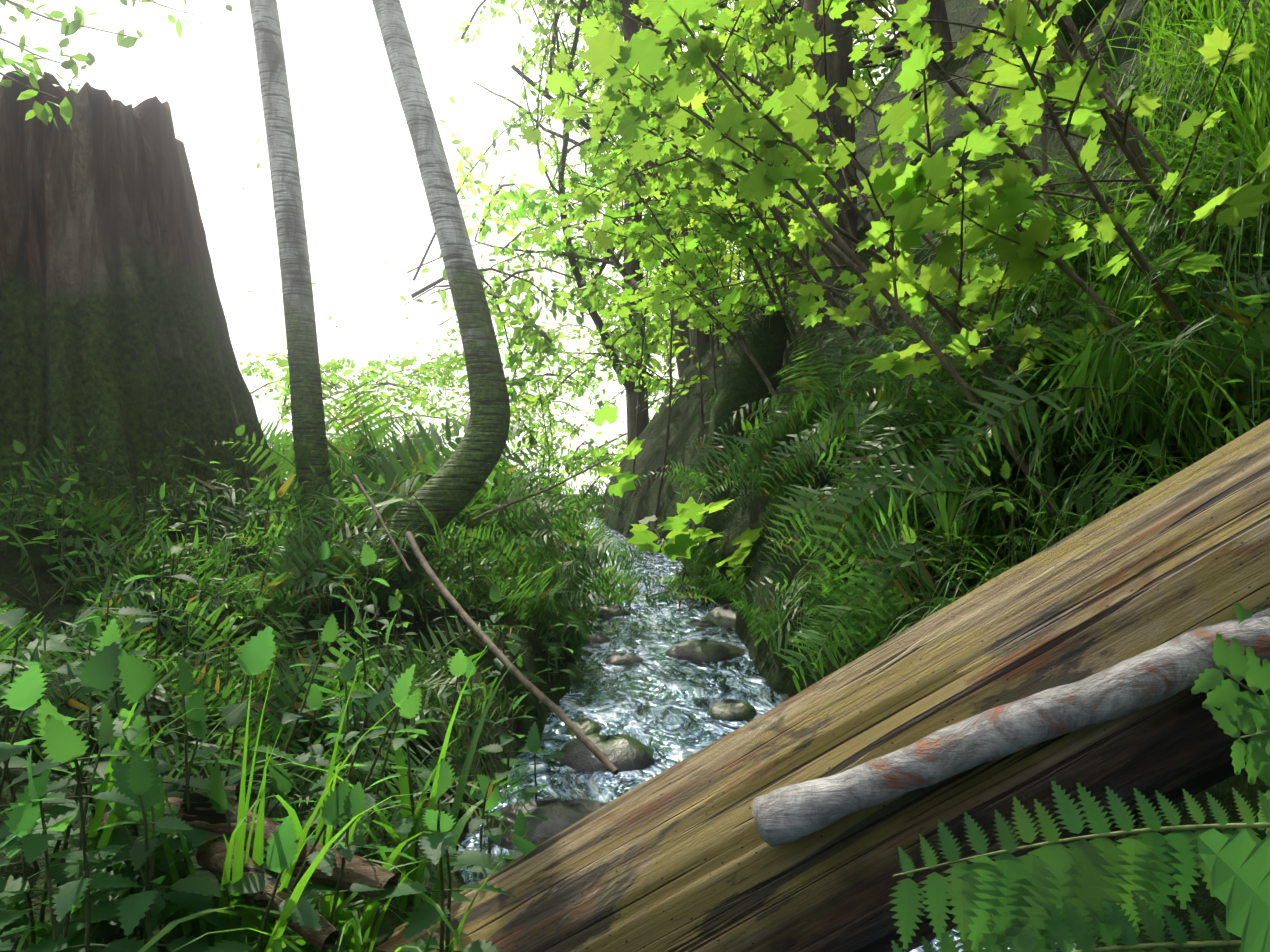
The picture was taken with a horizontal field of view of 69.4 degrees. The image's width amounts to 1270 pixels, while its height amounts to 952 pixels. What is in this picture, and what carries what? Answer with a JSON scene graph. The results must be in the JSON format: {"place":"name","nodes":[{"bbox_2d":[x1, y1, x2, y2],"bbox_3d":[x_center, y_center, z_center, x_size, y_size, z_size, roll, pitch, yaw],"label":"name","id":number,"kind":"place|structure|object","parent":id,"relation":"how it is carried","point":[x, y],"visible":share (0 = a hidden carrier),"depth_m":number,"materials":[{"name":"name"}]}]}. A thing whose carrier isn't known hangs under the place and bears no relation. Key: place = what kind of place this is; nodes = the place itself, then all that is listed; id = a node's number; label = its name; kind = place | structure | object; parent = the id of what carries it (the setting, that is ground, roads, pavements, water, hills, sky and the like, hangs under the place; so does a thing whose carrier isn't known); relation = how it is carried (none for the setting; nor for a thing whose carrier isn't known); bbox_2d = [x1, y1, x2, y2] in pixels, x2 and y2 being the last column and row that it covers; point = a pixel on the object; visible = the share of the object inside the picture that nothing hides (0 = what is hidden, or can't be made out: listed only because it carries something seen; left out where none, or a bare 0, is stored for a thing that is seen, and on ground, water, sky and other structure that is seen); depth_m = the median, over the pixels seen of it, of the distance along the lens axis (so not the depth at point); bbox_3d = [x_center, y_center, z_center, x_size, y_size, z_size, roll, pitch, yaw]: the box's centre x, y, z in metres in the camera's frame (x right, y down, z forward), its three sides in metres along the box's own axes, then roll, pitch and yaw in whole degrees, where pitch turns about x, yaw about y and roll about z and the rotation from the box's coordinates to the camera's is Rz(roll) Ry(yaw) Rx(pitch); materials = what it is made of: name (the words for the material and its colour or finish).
{"place":"outdoors","nodes":[
{"label":"outdoors","id":0,"kind":"place"},
{"bbox_2d":[0,0,901,494],"bbox_3d":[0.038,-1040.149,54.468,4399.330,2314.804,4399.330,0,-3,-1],"label":"sky","id":1,"kind":"structure","parent":0,"point":[366,210],"depth_m":1984.98,"materials":[{"name":"white"}]},
{"bbox_2d":[0,0,1269,951],"bbox_3d":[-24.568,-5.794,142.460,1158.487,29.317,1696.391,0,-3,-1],"label":"ground","id":2,"kind":"structure","parent":0,"point":[639,504],"depth_m":2.87,"materials":[{"name":"green plant"}]},
{"bbox_2d":[0,67,295,533],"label":"tree stump","id":3,"kind":"object","parent":2,"relation":"on","point":[114,328],"visible":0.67,"depth_m":2.99,"materials":[{"name":"brown wood"}]},
{"bbox_2d":[101,783,397,951],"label":"dead branches","id":4,"kind":"object","parent":2,"relation":"on","point":[201,814],"visible":0.42,"depth_m":1.03,"materials":[{"name":"brown wood"}]},
{"bbox_2d":[249,0,346,553],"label":"tree trunk","id":5,"kind":"object","parent":2,"relation":"on","point":[308,417],"visible":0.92,"depth_m":3.24,"materials":[{"name":"grey plant"}]},
{"bbox_2d":[325,0,509,612],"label":"curved tree trunk","id":6,"kind":"object","parent":2,"relation":"on","point":[443,494],"visible":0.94,"depth_m":3.03,"materials":[{"name":"grey plant"}]},
{"bbox_2d":[205,0,952,501],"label":"tree","id":7,"kind":"object","parent":2,"relation":"on","point":[591,296],"depth_m":13.12,"materials":[{"name":"green plant"}]},
{"bbox_2d":[0,147,1269,951],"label":"fern foliage","id":8,"kind":"object","parent":2,"relation":"on","point":[1080,894],"visible":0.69,"depth_m":2.19,"materials":[{"name":"green plant"}]},
{"bbox_2d":[0,0,1269,951],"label":"leaves","id":9,"kind":"object","parent":2,"relation":"on","point":[897,189],"visible":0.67,"depth_m":2.13,"materials":[{"name":"green plant"}]},
{"bbox_2d":[0,0,1269,951],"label":"plant stems","id":10,"kind":"object","parent":2,"relation":"on","point":[1134,153],"visible":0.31,"depth_m":2.25,"materials":[{"name":"green plant"}]},
{"bbox_2d":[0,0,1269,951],"bbox_3d":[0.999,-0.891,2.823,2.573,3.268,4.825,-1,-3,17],"label":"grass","id":11,"kind":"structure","parent":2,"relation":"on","point":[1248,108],"depth_m":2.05,"materials":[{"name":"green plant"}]},
{"bbox_2d":[483,603,788,850],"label":"creek rocks","id":12,"kind":"object","parent":2,"relation":"on","point":[622,752],"visible":0.27,"depth_m":2.30,"materials":[{"name":"grey stone"}]},
{"bbox_2d":[375,419,1269,951],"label":"fallen log","id":13,"kind":"object","parent":2,"relation":"on","point":[681,857],"visible":0.73,"depth_m":1.05,"materials":[{"name":"brown wood"}]},
{"bbox_2d":[751,608,1269,846],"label":"fallen branch","id":14,"kind":"object","parent":13,"relation":"on","point":[1130,685],"visible":0.92,"depth_m":0.98,"materials":[{"name":"grey wood"}]},
{"bbox_2d":[703,0,1108,538],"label":"mossy snag trunk","id":15,"kind":"object","parent":2,"relation":"on","point":[743,382],"visible":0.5,"depth_m":4.83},
{"bbox_2d":[1198,828,1269,951],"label":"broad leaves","id":16,"kind":"object","parent":2,"relation":"on","point":[1238,864],"visible":1,"depth_m":0.58,"materials":[{"name":"green plant"}]},
{"bbox_2d":[458,517,1075,951],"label":"creek water","id":17,"kind":"structure","parent":0,"point":[658,701],"depth_m":2.87,"materials":[{"name":"liquid"}]}
]}

